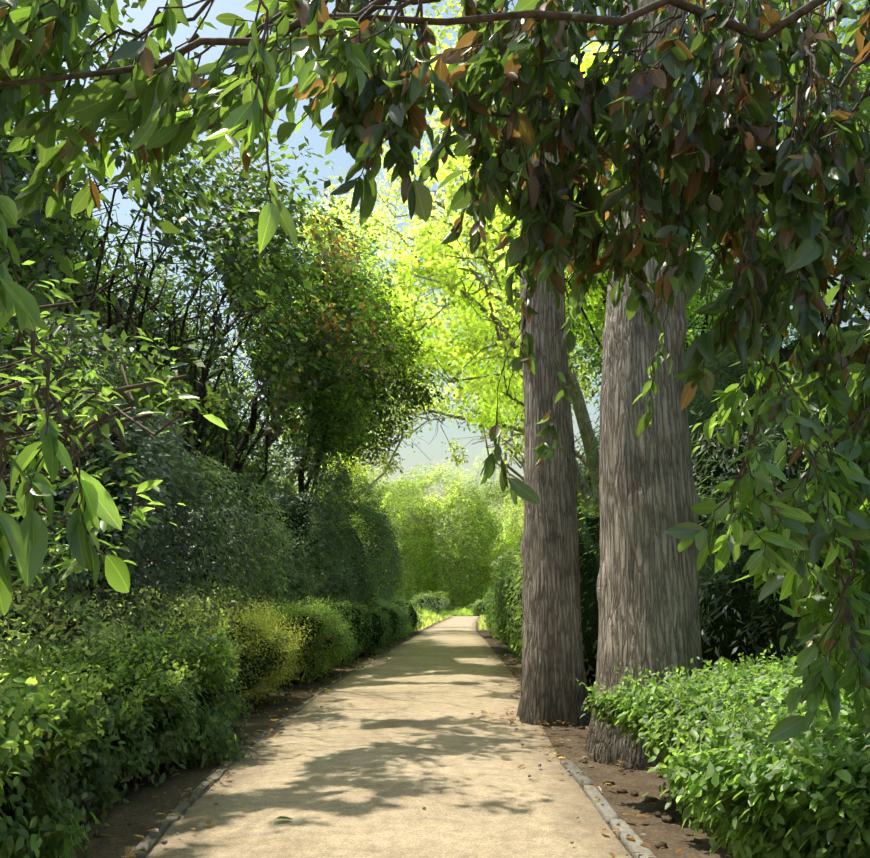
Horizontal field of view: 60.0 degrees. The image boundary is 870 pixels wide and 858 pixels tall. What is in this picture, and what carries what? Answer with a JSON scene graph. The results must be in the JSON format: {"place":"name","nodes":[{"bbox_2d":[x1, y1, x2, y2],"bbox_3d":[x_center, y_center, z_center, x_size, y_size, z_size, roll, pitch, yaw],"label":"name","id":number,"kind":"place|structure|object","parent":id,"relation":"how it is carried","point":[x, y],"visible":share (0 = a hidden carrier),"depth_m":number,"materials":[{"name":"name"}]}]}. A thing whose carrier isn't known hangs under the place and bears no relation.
{"place":"outdoors","nodes":[
{"label":"outdoors","id":0,"kind":"place"},
{"bbox_2d":[0,278,254,611],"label":"broadleaf shrub","id":1,"kind":"object","parent":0,"point":[91,412],"depth_m":4.35,"materials":[{"name":"green plant"}]},
{"bbox_2d":[105,422,405,642],"bbox_3d":[-4.165,3.298,23.027,6.176,6.804,23.477,0,-13,-1],"label":"large shrub","id":2,"kind":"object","parent":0,"point":[283,586],"depth_m":18.27,"materials":[{"name":"green plant"}]},
{"bbox_2d":[145,616,631,857],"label":"path","id":3,"kind":"structure","parent":0,"point":[373,763],"depth_m":6.22,"materials":[{"name":"beige sand"}]},
{"bbox_2d":[101,641,681,857],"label":"leaf litter","id":4,"kind":"object","parent":3,"relation":"on","point":[209,822],"visible":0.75,"depth_m":6.74,"materials":[{"name":"brown plant"}]},
{"bbox_2d":[162,654,627,855],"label":"pebbles","id":5,"kind":"object","parent":3,"relation":"on","point":[164,842],"visible":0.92,"depth_m":7.36,"materials":[{"name":"stone"}]},
{"bbox_2d":[34,604,761,857],"bbox_3d":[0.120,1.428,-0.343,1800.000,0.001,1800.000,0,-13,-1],"label":"ground","id":6,"kind":"structure","parent":0,"point":[141,812],"depth_m":6.01,"materials":[{"name":"soil"}]},
{"bbox_2d":[0,545,123,649],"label":"shrub","id":7,"kind":"object","parent":6,"relation":"on","point":[80,591],"visible":0.04,"depth_m":8.86,"materials":[{"name":"green plant"}]},
{"bbox_2d":[0,649,136,857],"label":"hedge","id":8,"kind":"object","parent":6,"relation":"on","point":[46,732],"depth_m":4.01,"materials":[{"name":"green plant"}]},
{"bbox_2d":[0,609,259,809],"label":"hedge","id":9,"kind":"object","parent":6,"relation":"on","point":[215,663],"depth_m":6.70,"materials":[{"name":"green plant"}]},
{"bbox_2d":[0,569,261,677],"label":"hedge shoots","id":10,"kind":"object","parent":9,"relation":"on","point":[94,630],"visible":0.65,"depth_m":6.62,"materials":[{"name":"green plant"}]},
{"bbox_2d":[0,311,287,661],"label":"shrub","id":11,"kind":"object","parent":6,"relation":"on","point":[166,472],"depth_m":9.06,"materials":[{"name":"green plant"}]},
{"bbox_2d":[12,372,307,506],"bbox_3d":[-11.879,0.838,19.898,8.450,10.718,43.127,-1,-13,6],"label":"shrub","id":12,"kind":"object","parent":6,"relation":"on","point":[261,472],"depth_m":36.39,"materials":[{"name":"green plant"}]},
{"bbox_2d":[134,586,315,716],"bbox_3d":[-3.036,3.184,11.067,2.486,1.673,2.971,0,-13,-1],"label":"yellow hedge","id":13,"kind":"object","parent":6,"relation":"on","point":[264,686],"depth_m":10.50,"materials":[{"name":"plant"}]},
{"bbox_2d":[0,0,466,509],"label":"trees","id":14,"kind":"object","parent":6,"relation":"on","point":[67,266],"depth_m":12.30,"materials":[{"name":"green plant"}]},
{"bbox_2d":[0,1,422,499],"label":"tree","id":15,"kind":"object","parent":14,"relation":"attached to","point":[10,185],"visible":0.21,"depth_m":19.16,"materials":[{"name":"green plant"}]},
{"bbox_2d":[251,592,359,685],"bbox_3d":[-2.867,4.089,14.920,2.713,1.630,4.024,0,-13,-1],"label":"round hedge","id":16,"kind":"object","parent":6,"relation":"on","point":[325,662],"depth_m":13.87,"materials":[{"name":"green plant"}]},
{"bbox_2d":[303,591,428,665],"bbox_3d":[-2.178,6.874,27.593,3.180,2.001,21.257,-1,-13,3],"label":"hedge","id":17,"kind":"object","parent":6,"relation":"on","point":[385,638],"depth_m":21.30,"materials":[{"name":"green plant"}]},
{"bbox_2d":[54,660,700,857],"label":"soil clods","id":18,"kind":"object","parent":6,"relation":"on","point":[664,816],"visible":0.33,"depth_m":5.69,"materials":[{"name":"brown soil"}]},
{"bbox_2d":[129,630,656,857],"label":"kerb stones","id":19,"kind":"object","parent":6,"relation":"on","point":[603,807],"visible":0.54,"depth_m":5.49,"materials":[{"name":"grey stone"}]},
{"bbox_2d":[293,447,523,610],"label":"trees","id":20,"kind":"object","parent":6,"relation":"on","point":[468,584],"visible":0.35,"depth_m":92.15,"materials":[{"name":"green plant"}]},
{"bbox_2d":[414,607,474,615],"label":"grass bed","id":21,"kind":"object","parent":6,"relation":"on","point":[464,612],"visible":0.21,"depth_m":78.99,"materials":[{"name":"green plant"}]},
{"bbox_2d":[409,590,488,615],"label":"bush","id":22,"kind":"object","parent":6,"relation":"on","point":[446,606],"depth_m":79.83,"materials":[{"name":"green plant"}]},
{"bbox_2d":[415,612,488,630],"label":"clearing grass","id":23,"kind":"structure","parent":6,"relation":"on","point":[433,618],"depth_m":56.49,"materials":[{"name":"green plant"}]},
{"bbox_2d":[226,0,725,671],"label":"trees","id":24,"kind":"object","parent":6,"relation":"on","point":[424,237],"depth_m":28.58,"materials":[{"name":"green plant"}]},
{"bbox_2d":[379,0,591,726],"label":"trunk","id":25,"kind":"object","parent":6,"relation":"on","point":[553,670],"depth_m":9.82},
{"bbox_2d":[477,484,599,683],"bbox_3d":[3.353,5.596,25.233,3.653,3.608,26.837,0,-13,1],"label":"hedge","id":26,"kind":"object","parent":6,"relation":"on","point":[498,624],"depth_m":13.24,"materials":[{"name":"green plant"}]},
{"bbox_2d":[576,430,599,513],"bbox_3d":[12.803,1.236,20.822,8.922,10.395,42.901,2,-13,-10],"label":"shrub","id":27,"kind":"object","parent":6,"relation":"on","point":[584,456],"depth_m":36.03,"materials":[{"name":"green plant"}]},
{"bbox_2d":[583,0,702,769],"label":"trunk","id":28,"kind":"object","parent":6,"relation":"on","point":[647,589],"visible":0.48,"depth_m":7.54,"materials":[{"name":"brown plant"}]},
{"bbox_2d":[450,0,869,406],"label":"trees","id":29,"kind":"object","parent":6,"relation":"on","point":[691,306],"depth_m":15.02,"materials":[{"name":"green plant"}]},
{"bbox_2d":[574,247,869,678],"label":"thicket","id":30,"kind":"object","parent":6,"relation":"on","point":[725,377],"depth_m":9.95,"materials":[{"name":"green plant"}]},
{"bbox_2d":[576,644,869,857],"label":"hedge","id":31,"kind":"object","parent":6,"relation":"on","point":[737,783],"depth_m":3.63,"materials":[{"name":"green plant"}]},
{"bbox_2d":[742,571,824,667],"bbox_3d":[6.344,2.591,9.060,5.236,1.944,3.413,0,-13,-1],"label":"hedge","id":32,"kind":"object","parent":6,"relation":"on","point":[782,618],"depth_m":8.72,"materials":[{"name":"green plant"}]},
{"bbox_2d":[0,0,869,741],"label":"canopy","id":33,"kind":"object","parent":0,"point":[148,118],"depth_m":3.59,"materials":[{"name":"green plant"}]},
{"bbox_2d":[6,0,869,592],"label":"sky","id":34,"kind":"structure","parent":0,"point":[435,452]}
]}

